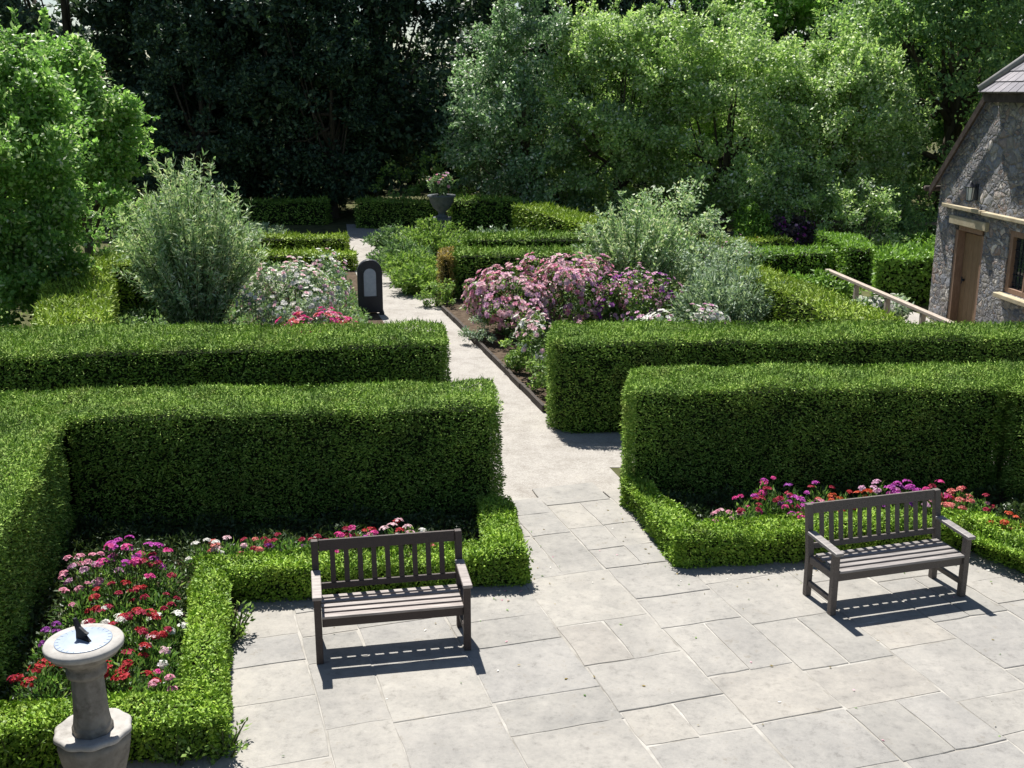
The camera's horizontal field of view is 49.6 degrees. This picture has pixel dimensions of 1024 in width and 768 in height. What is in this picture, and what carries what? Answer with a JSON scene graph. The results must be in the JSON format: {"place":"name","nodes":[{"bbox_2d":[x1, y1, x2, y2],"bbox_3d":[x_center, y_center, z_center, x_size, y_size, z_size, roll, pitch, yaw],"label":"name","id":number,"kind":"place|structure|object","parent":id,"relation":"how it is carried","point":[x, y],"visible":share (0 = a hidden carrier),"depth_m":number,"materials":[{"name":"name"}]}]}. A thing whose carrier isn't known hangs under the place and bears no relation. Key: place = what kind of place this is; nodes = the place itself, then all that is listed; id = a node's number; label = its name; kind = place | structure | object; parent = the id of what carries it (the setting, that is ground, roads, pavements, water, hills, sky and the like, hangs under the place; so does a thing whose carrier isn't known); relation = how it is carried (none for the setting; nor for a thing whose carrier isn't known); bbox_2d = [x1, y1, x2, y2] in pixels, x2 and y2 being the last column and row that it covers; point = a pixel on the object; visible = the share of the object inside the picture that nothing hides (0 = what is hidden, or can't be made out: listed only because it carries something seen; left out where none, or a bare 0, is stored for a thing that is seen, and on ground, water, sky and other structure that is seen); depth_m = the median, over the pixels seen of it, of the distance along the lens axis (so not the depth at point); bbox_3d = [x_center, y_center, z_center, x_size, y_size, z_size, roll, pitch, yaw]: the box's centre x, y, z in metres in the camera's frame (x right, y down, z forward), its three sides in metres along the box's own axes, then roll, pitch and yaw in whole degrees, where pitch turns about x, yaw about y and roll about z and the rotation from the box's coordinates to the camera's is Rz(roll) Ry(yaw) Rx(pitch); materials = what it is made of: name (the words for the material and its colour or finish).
{"place":"outdoors","nodes":[
{"label":"outdoors","id":0,"kind":"place"},
{"bbox_2d":[3,516,485,755],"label":"bed soil","id":1,"kind":"structure","parent":0,"point":[233,600],"depth_m":11.75,"materials":[{"name":"brown soil"}]},
{"bbox_2d":[7,658,71,705],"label":"bedding plant","id":2,"kind":"object","parent":1,"relation":"on","point":[43,680],"visible":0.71,"depth_m":8.67,"materials":[{"name":"red plant"}]},
{"bbox_2d":[49,581,113,628],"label":"bedding plant","id":3,"kind":"object","parent":1,"relation":"on","point":[72,604],"visible":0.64,"depth_m":9.86,"materials":[{"name":"green plant"}]},
{"bbox_2d":[57,551,123,614],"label":"bedding plant","id":4,"kind":"object","parent":1,"relation":"on","point":[85,569],"visible":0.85,"depth_m":10.24,"materials":[{"name":"pink plant"}]},
{"bbox_2d":[84,579,145,636],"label":"bedding plant","id":5,"kind":"object","parent":1,"relation":"on","point":[126,607],"visible":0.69,"depth_m":9.91,"materials":[{"name":"red plant"}]},
{"bbox_2d":[104,642,156,691],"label":"bedding plant","id":6,"kind":"object","parent":1,"relation":"on","point":[123,665],"visible":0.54,"depth_m":8.90,"materials":[{"name":"red plant"}]},
{"bbox_2d":[95,535,165,611],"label":"bedding plant","id":7,"kind":"object","parent":1,"relation":"on","point":[112,544],"visible":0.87,"depth_m":10.36,"materials":[{"name":"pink plant"}]},
{"bbox_2d":[106,669,160,706],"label":"bedding plant","id":8,"kind":"object","parent":1,"relation":"on","point":[125,677],"visible":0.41,"depth_m":8.66,"materials":[{"name":"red plant"}]},
{"bbox_2d":[108,607,178,668],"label":"bedding plant","id":9,"kind":"object","parent":1,"relation":"on","point":[141,630],"visible":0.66,"depth_m":9.34,"materials":[{"name":"red plant"}]},
{"bbox_2d":[126,584,185,631],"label":"bedding plant","id":10,"kind":"object","parent":1,"relation":"on","point":[162,607],"visible":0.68,"depth_m":9.95,"materials":[{"name":"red plant"}]},
{"bbox_2d":[136,634,181,683],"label":"bedding plant","id":11,"kind":"object","parent":1,"relation":"on","point":[165,653],"visible":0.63,"depth_m":9.11,"materials":[{"name":"green plant"}]},
{"bbox_2d":[133,548,186,609],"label":"bedding plant","id":12,"kind":"object","parent":1,"relation":"on","point":[171,574],"visible":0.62,"depth_m":10.37,"materials":[{"name":"green plant"}]},
{"bbox_2d":[147,610,187,659],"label":"bedding plant","id":13,"kind":"object","parent":1,"relation":"on","point":[176,630],"visible":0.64,"depth_m":9.53,"materials":[{"name":"green plant"}]},
{"bbox_2d":[141,271,383,327],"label":"bed soil","id":14,"kind":"structure","parent":0,"point":[352,276],"depth_m":25.29,"materials":[{"name":"brown soil"}]},
{"bbox_2d":[110,149,269,332],"bbox_3d":[-6.086,-2.559,21.091,2.862,3.786,2.850,-10,18,-32],"label":"willow leaved shrub","id":15,"kind":"object","parent":14,"relation":"on","point":[194,256],"visible":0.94,"depth_m":20.63,"materials":[{"name":"green plant"}]},
{"bbox_2d":[357,259,384,314],"bbox_3d":[-3.120,-2.132,24.368,0.580,1.220,0.340,-3,15,-10],"label":"notice board","id":16,"kind":"object","parent":14,"relation":"on","point":[369,285],"visible":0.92,"depth_m":24.27,"materials":[{"name":"black paint"}]},
{"bbox_2d":[346,224,620,497],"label":"path","id":17,"kind":"structure","parent":0,"point":[537,452],"depth_m":16.17,"materials":[{"name":"beige stone"}]},
{"bbox_2d":[1,119,1005,487],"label":"ground","id":18,"kind":"structure","parent":0,"point":[341,223],"depth_m":40.54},
{"bbox_2d":[0,7,122,330],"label":"broadleaf tree","id":19,"kind":"object","parent":18,"relation":"on","point":[37,237],"visible":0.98,"depth_m":20.86,"materials":[{"name":"green plant"}]},
{"bbox_2d":[8,7,168,254],"bbox_3d":[-10.466,-5.543,26.766,3.942,6.784,3.791,0,15,0],"label":"broadleaf tree","id":20,"kind":"object","parent":18,"relation":"on","point":[120,137],"visible":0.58,"depth_m":26.05,"materials":[{"name":"green plant"}]},
{"bbox_2d":[0,0,185,214],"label":"evergreen tree","id":21,"kind":"object","parent":18,"relation":"on","point":[29,12],"visible":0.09,"depth_m":41.70,"materials":[{"name":"green plant"}]},
{"bbox_2d":[29,249,157,333],"bbox_3d":[-7.844,-1.316,20.925,3.298,1.597,9.265,-1,15,-3],"label":"yew hedge","id":22,"kind":"object","parent":18,"relation":"on","point":[104,295],"visible":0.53,"depth_m":20.04,"materials":[{"name":"green plant"}]},
{"bbox_2d":[70,184,173,257],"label":"garden bush","id":23,"kind":"object","parent":18,"relation":"on","point":[110,225],"visible":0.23,"depth_m":30.09,"materials":[{"name":"green plant"}]},
{"bbox_2d":[137,727,205,765],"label":"self sown plant","id":24,"kind":"object","parent":18,"relation":"on","point":[183,758],"visible":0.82,"depth_m":8.10,"materials":[{"name":"green plant"}]},
{"bbox_2d":[72,0,275,179],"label":"evergreen tree","id":25,"kind":"object","parent":18,"relation":"on","point":[119,46],"visible":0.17,"depth_m":42.42,"materials":[{"name":"green plant"}]},
{"bbox_2d":[123,0,293,216],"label":"evergreen tree","id":26,"kind":"object","parent":18,"relation":"on","point":[230,152],"visible":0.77,"depth_m":40.06,"materials":[{"name":"green plant"}]},
{"bbox_2d":[195,715,251,764],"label":"self sown plant","id":27,"kind":"object","parent":18,"relation":"on","point":[235,742],"visible":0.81,"depth_m":8.18,"materials":[{"name":"green plant"}]},
{"bbox_2d":[0,316,451,399],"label":"yew hedge","id":28,"kind":"object","parent":18,"relation":"on","point":[54,359],"visible":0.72,"depth_m":15.40,"materials":[{"name":"green plant"}]},
{"bbox_2d":[0,373,506,696],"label":"yew hedge","id":29,"kind":"object","parent":18,"relation":"on","point":[177,452],"visible":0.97,"depth_m":12.34,"materials":[{"name":"green plant"}]},
{"bbox_2d":[179,195,332,225],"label":"yew hedge","id":30,"kind":"object","parent":18,"relation":"on","point":[289,211],"visible":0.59,"depth_m":40.59,"materials":[{"name":"green plant"}]},
{"bbox_2d":[0,494,533,767],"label":"box edging","id":31,"kind":"object","parent":18,"relation":"on","point":[496,554],"visible":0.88,"depth_m":9.78,"materials":[{"name":"green plant"}]},
{"bbox_2d":[133,0,426,206],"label":"evergreen tree","id":32,"kind":"object","parent":18,"relation":"on","point":[397,7],"visible":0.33,"depth_m":41.18,"materials":[{"name":"green plant"}]},
{"bbox_2d":[233,247,353,329],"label":"rose bush","id":33,"kind":"object","parent":18,"relation":"on","point":[303,279],"visible":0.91,"depth_m":21.69,"materials":[{"name":"white plant"}]},
{"bbox_2d":[236,229,350,251],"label":"box hedge","id":34,"kind":"object","parent":18,"relation":"on","point":[292,240],"visible":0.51,"depth_m":33.83,"materials":[{"name":"green plant"}]},
{"bbox_2d":[240,245,358,270],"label":"box hedge","id":35,"kind":"object","parent":18,"relation":"on","point":[350,257],"visible":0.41,"depth_m":30.35,"materials":[{"name":"green plant"}]},
{"bbox_2d":[258,0,400,217],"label":"evergreen tree","id":36,"kind":"object","parent":18,"relation":"on","point":[330,157],"visible":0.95,"depth_m":41.05,"materials":[{"name":"green plant"}]},
{"bbox_2d":[241,0,490,197],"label":"evergreen tree","id":37,"kind":"object","parent":18,"relation":"on","point":[421,132],"visible":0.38,"depth_m":43.19,"materials":[{"name":"green plant"}]},
{"bbox_2d":[360,220,418,252],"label":"perennial clump","id":38,"kind":"object","parent":18,"relation":"on","point":[379,237],"visible":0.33,"depth_m":32.97,"materials":[{"name":"green plant"}]},
{"bbox_2d":[352,195,437,231],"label":"yew hedge","id":39,"kind":"object","parent":18,"relation":"on","point":[376,212],"visible":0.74,"depth_m":39.18,"materials":[{"name":"green plant"}]},
{"bbox_2d":[368,150,430,200],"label":"garden bush","id":40,"kind":"object","parent":18,"relation":"on","point":[416,189],"visible":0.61,"depth_m":40.31,"materials":[{"name":"green plant"}]},
{"bbox_2d":[366,235,435,268],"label":"perennial clump","id":41,"kind":"object","parent":18,"relation":"on","point":[391,246],"visible":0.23,"depth_m":30.05,"materials":[{"name":"green plant"}]},
{"bbox_2d":[380,245,438,278],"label":"perennial clump","id":42,"kind":"object","parent":18,"relation":"on","point":[396,260],"visible":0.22,"depth_m":28.41,"materials":[{"name":"green plant"}]},
{"bbox_2d":[383,258,451,295],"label":"perennial clump","id":43,"kind":"object","parent":18,"relation":"on","point":[407,279],"visible":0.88,"depth_m":26.75,"materials":[{"name":"green plant"}]},
{"bbox_2d":[117,232,731,370],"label":"border undergrowth","id":44,"kind":"object","parent":18,"relation":"on","point":[131,316],"visible":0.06,"depth_m":23.70,"materials":[{"name":"green plant"}]},
{"bbox_2d":[392,214,472,260],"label":"perennial clump","id":45,"kind":"object","parent":18,"relation":"on","point":[427,237],"visible":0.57,"depth_m":31.94,"materials":[{"name":"green plant"}]},
{"bbox_2d":[413,278,455,306],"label":"plant","id":46,"kind":"object","parent":18,"relation":"on","point":[431,294],"visible":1,"depth_m":25.31,"materials":[{"name":"green plant"}]},
{"bbox_2d":[435,245,458,299],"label":"browned hedge","id":47,"kind":"object","parent":18,"relation":"on","point":[445,260],"visible":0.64,"depth_m":26.04,"materials":[{"name":"brown plant"}]},
{"bbox_2d":[446,192,524,236],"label":"yew hedge","id":48,"kind":"object","parent":18,"relation":"on","point":[477,212],"visible":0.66,"depth_m":35.01,"materials":[{"name":"green plant"}]},
{"bbox_2d":[441,306,545,412],"bbox_3d":[-0.524,-0.652,20.961,0.076,0.144,8.395,-4,15,-14],"label":"timber edging","id":49,"kind":"object","parent":18,"relation":"on","point":[538,403],"visible":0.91,"depth_m":19.55,"materials":[{"name":"brown wood"}]},
{"bbox_2d":[459,258,561,333],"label":"rose bush","id":50,"kind":"object","parent":18,"relation":"on","point":[483,301],"visible":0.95,"depth_m":21.75,"materials":[{"name":"pink plant"}]},
{"bbox_2d":[0,480,1023,715],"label":"bedding foliage","id":51,"kind":"object","parent":18,"relation":"on","point":[86,538],"visible":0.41,"depth_m":11.81,"materials":[{"name":"green plant"}]},
{"bbox_2d":[498,336,537,371],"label":"plant","id":52,"kind":"object","parent":18,"relation":"on","point":[513,358],"visible":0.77,"depth_m":19.35,"materials":[{"name":"green plant"}]},
{"bbox_2d":[433,0,603,212],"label":"broadleaf tree","id":53,"kind":"object","parent":18,"relation":"on","point":[521,164],"visible":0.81,"depth_m":36.14,"materials":[{"name":"green plant"}]},
{"bbox_2d":[20,0,1018,196],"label":"woodland","id":54,"kind":"object","parent":18,"relation":"on","point":[84,33],"visible":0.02,"depth_m":53.92,"materials":[{"name":"green plant"}]},
{"bbox_2d":[403,0,641,206],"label":"evergreen tree","id":55,"kind":"object","parent":18,"relation":"on","point":[476,6],"visible":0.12,"depth_m":45.33,"materials":[{"name":"green plant"}]},
{"bbox_2d":[449,241,604,298],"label":"yew hedge","id":56,"kind":"object","parent":18,"relation":"on","point":[471,261],"visible":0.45,"depth_m":26.11,"materials":[{"name":"green plant"}]},
{"bbox_2d":[462,228,613,251],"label":"yew hedge","id":57,"kind":"object","parent":18,"relation":"on","point":[511,238],"visible":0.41,"depth_m":28.76,"materials":[{"name":"green plant"}]},
{"bbox_2d":[511,307,580,363],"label":"rose bush","id":58,"kind":"object","parent":18,"relation":"on","point":[537,321],"visible":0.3,"depth_m":18.90,"materials":[{"name":"white plant"}]},
{"bbox_2d":[510,199,621,245],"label":"yew hedge","id":59,"kind":"object","parent":18,"relation":"on","point":[535,216],"visible":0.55,"depth_m":31.68,"materials":[{"name":"green plant"}]},
{"bbox_2d":[496,252,659,324],"bbox_3d":[1.320,-1.897,22.788,3.121,1.674,2.446,-10,18,-33],"label":"rose bush","id":60,"kind":"object","parent":18,"relation":"on","point":[580,279],"visible":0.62,"depth_m":22.32,"materials":[{"name":"pink plant"}]},
{"bbox_2d":[487,0,705,204],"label":"evergreen tree","id":61,"kind":"object","parent":18,"relation":"on","point":[626,5],"visible":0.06,"depth_m":43.68,"materials":[{"name":"green plant"}]},
{"bbox_2d":[517,0,726,220],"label":"broadleaf tree","id":62,"kind":"object","parent":18,"relation":"on","point":[605,42],"visible":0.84,"depth_m":35.24,"materials":[{"name":"green plant"}]},
{"bbox_2d":[580,262,687,323],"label":"rose bush","id":63,"kind":"object","parent":18,"relation":"on","point":[657,302],"visible":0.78,"depth_m":21.87,"materials":[{"name":"pink plant"}]},
{"bbox_2d":[570,190,699,302],"bbox_3d":[2.815,-3.022,24.978,3.102,2.690,3.055,0,15,0],"label":"silver shrub","id":64,"kind":"object","parent":18,"relation":"on","point":[648,250],"visible":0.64,"depth_m":24.62,"materials":[{"name":"green plant"}]},
{"bbox_2d":[622,175,730,293],"bbox_3d":[3.870,-3.482,26.281,2.378,2.931,2.468,11,18,35],"label":"silver shrub","id":65,"kind":"object","parent":18,"relation":"on","point":[704,220],"visible":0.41,"depth_m":26.15,"materials":[{"name":"green plant"}]},
{"bbox_2d":[626,303,730,327],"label":"rose bush","id":66,"kind":"object","parent":18,"relation":"on","point":[703,316],"visible":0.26,"depth_m":18.80,"materials":[{"name":"white plant"}]},
{"bbox_2d":[673,236,764,304],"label":"sage shrub","id":67,"kind":"object","parent":18,"relation":"on","point":[729,252],"visible":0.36,"depth_m":23.93,"materials":[{"name":"green plant"}]},
{"bbox_2d":[586,0,855,237],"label":"broadleaf tree","id":68,"kind":"object","parent":18,"relation":"on","point":[770,81],"visible":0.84,"depth_m":34.19,"materials":[{"name":"green plant"}]},
{"bbox_2d":[663,249,791,328],"bbox_3d":[4.105,-1.576,20.907,2.332,1.981,2.245,-12,19,-39],"label":"sage shrub","id":69,"kind":"object","parent":18,"relation":"on","point":[740,303],"visible":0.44,"depth_m":20.58,"materials":[{"name":"green plant"}]},
{"bbox_2d":[688,232,793,264],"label":"box hedge","id":70,"kind":"object","parent":18,"relation":"on","point":[773,239],"visible":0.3,"depth_m":31.37,"materials":[{"name":"green plant"}]},
{"bbox_2d":[729,198,781,241],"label":"garden bush","id":71,"kind":"object","parent":18,"relation":"on","point":[749,217],"visible":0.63,"depth_m":32.21,"materials":[{"name":"green plant"}]},
{"bbox_2d":[654,0,858,154],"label":"broadleaf tree","id":72,"kind":"object","parent":18,"relation":"on","point":[795,13],"visible":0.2,"depth_m":41.38,"materials":[{"name":"green plant"}]},
{"bbox_2d":[729,241,833,276],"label":"box hedge","id":73,"kind":"object","parent":18,"relation":"on","point":[803,259],"visible":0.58,"depth_m":29.27,"materials":[{"name":"green plant"}]},
{"bbox_2d":[542,317,1023,433],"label":"yew hedge","id":74,"kind":"object","parent":18,"relation":"on","point":[588,368],"visible":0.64,"depth_m":16.01,"materials":[{"name":"green plant"}]},
{"bbox_2d":[758,210,817,247],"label":"garden bush","id":75,"kind":"object","parent":18,"relation":"on","point":[804,235],"visible":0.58,"depth_m":32.35,"materials":[{"name":"purple plant"}]},
{"bbox_2d":[734,134,870,234],"bbox_3d":[8.603,-5.582,33.556,4.200,3.940,3.722,0,15,0],"label":"shrub","id":76,"kind":"object","parent":18,"relation":"on","point":[776,200],"visible":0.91,"depth_m":32.77,"materials":[{"name":"green plant"}]},
{"bbox_2d":[617,473,1023,572],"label":"box edging","id":77,"kind":"object","parent":18,"relation":"on","point":[677,536],"visible":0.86,"depth_m":11.62,"materials":[{"name":"green plant"}]},
{"bbox_2d":[618,357,1023,502],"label":"yew hedge","id":78,"kind":"object","parent":18,"relation":"on","point":[695,430],"visible":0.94,"depth_m":13.20,"materials":[{"name":"green plant"}]},
{"bbox_2d":[735,262,906,329],"bbox_3d":[5.160,-1.040,19.751,1.188,1.670,5.619,-3,15,-9],"label":"yew hedge","id":79,"kind":"object","parent":18,"relation":"on","point":[796,301],"visible":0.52,"depth_m":19.11,"materials":[{"name":"green plant"}]},
{"bbox_2d":[787,267,865,300],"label":"garden bush","id":80,"kind":"object","parent":18,"relation":"on","point":[844,287],"visible":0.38,"depth_m":24.12,"materials":[{"name":"green plant"}]},
{"bbox_2d":[745,9,942,231],"bbox_3d":[10.378,-8.017,35.115,5.767,7.282,5.345,0,15,0],"label":"broadleaf tree","id":81,"kind":"object","parent":18,"relation":"on","point":[873,84],"visible":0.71,"depth_m":33.86,"materials":[{"name":"green plant"}]},
{"bbox_2d":[813,227,876,283],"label":"box hedge","id":82,"kind":"object","parent":18,"relation":"on","point":[853,257],"visible":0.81,"depth_m":28.62,"materials":[{"name":"green plant"}]},
{"bbox_2d":[813,175,908,253],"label":"garden bush","id":83,"kind":"object","parent":18,"relation":"on","point":[889,212],"visible":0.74,"depth_m":31.79,"materials":[{"name":"green plant"}]},
{"bbox_2d":[852,293,913,323],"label":"garden bush","id":84,"kind":"object","parent":18,"relation":"on","point":[901,310],"visible":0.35,"depth_m":22.33,"materials":[{"name":"white plant"}]},
{"bbox_2d":[845,180,935,244],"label":"garden bush","id":85,"kind":"object","parent":18,"relation":"on","point":[906,225],"visible":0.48,"depth_m":33.07,"materials":[{"name":"green plant"}]},
{"bbox_2d":[870,240,934,305],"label":"box hedge","id":86,"kind":"object","parent":18,"relation":"on","point":[906,269],"visible":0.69,"depth_m":25.37,"materials":[{"name":"green plant"}]},
{"bbox_2d":[809,0,1023,232],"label":"broadleaf tree","id":87,"kind":"object","parent":18,"relation":"on","point":[956,111],"visible":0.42,"depth_m":36.27,"materials":[{"name":"green plant"}]},
{"bbox_2d":[902,0,1023,148],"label":"evergreen tree","id":88,"kind":"object","parent":18,"relation":"on","point":[919,51],"visible":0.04,"depth_m":43.80,"materials":[{"name":"green plant"}]},
{"bbox_2d":[924,54,1023,329],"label":"stone cottage","id":89,"kind":"structure","parent":18,"relation":"on","point":[978,269],"depth_m":21.57,"materials":[{"name":"stone"}]},
{"bbox_2d":[957,232,981,323],"bbox_3d":[9.354,-2.038,22.570,0.117,1.980,0.953,-1,15,-5],"label":"door","id":90,"kind":"structure","parent":89,"relation":"in","point":[972,249],"depth_m":22.68,"materials":[{"name":"brown wood"}]},
{"bbox_2d":[993,230,1023,306],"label":"window","id":91,"kind":"structure","parent":89,"relation":"in","point":[1014,282],"depth_m":20.74,"materials":[{"name":"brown wood"}]},
{"bbox_2d":[13,482,1023,767],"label":"paving","id":92,"kind":"structure","parent":0,"point":[767,688],"depth_m":9.40,"materials":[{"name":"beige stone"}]},
{"bbox_2d":[42,617,131,767],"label":"sundial","id":93,"kind":"object","parent":92,"relation":"on","point":[94,730],"visible":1,"depth_m":7.44,"materials":[{"name":"stone"}]},
{"bbox_2d":[311,528,471,663],"bbox_3d":[-1.066,1.861,9.768,1.362,0.923,0.615,-3,15,-11],"label":"garden bench","id":94,"kind":"object","parent":92,"relation":"on","point":[356,608],"visible":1,"depth_m":9.80,"materials":[{"name":"grey wood"}]},
{"bbox_2d":[803,488,975,615],"bbox_3d":[3.620,1.609,10.719,1.512,0.923,0.615,-4,15,-16],"label":"garden bench","id":95,"kind":"object","parent":92,"relation":"on","point":[934,554],"visible":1,"depth_m":10.74,"materials":[{"name":"grey wood"}]},
{"bbox_2d":[21,0,1022,114],"label":"sky","id":96,"kind":"structure","parent":0,"point":[45,2],"materials":[{"name":"white"}]},
{"bbox_2d":[442,298,682,411],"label":"bed soil","id":97,"kind":"structure","parent":0,"point":[497,350],"depth_m":21.69,"materials":[{"name":"brown soil"}]},
{"bbox_2d":[575,431,1013,466],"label":"side path","id":98,"kind":"structure","parent":0,"point":[606,447],"depth_m":15.46,"materials":[{"name":"beige stone"}]},
{"bbox_2d":[860,295,932,323],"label":"house path","id":99,"kind":"structure","parent":0,"point":[913,317],"depth_m":24.04,"materials":[{"name":"beige stone"}]},
{"bbox_2d":[825,269,952,323],"bbox_3d":[7.380,-1.301,21.899,0.115,0.940,6.525,-1,15,-5],"label":"handrail","id":100,"kind":"object","parent":99,"relation":"on","point":[924,313],"visible":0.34,"depth_m":21.78,"materials":[{"name":"brown wood"}]},
{"label":"bed soil","id":101,"kind":"structure","parent":0,"visible":0},
{"bbox_2d":[427,194,455,235],"bbox_3d":[-2.200,-5.179,34.837,0.900,1.500,0.900,0,15,0],"label":"garden urn","id":102,"kind":"object","parent":101,"relation":"on","point":[441,204],"visible":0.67,"depth_m":34.51,"materials":[{"name":"grey stone"}]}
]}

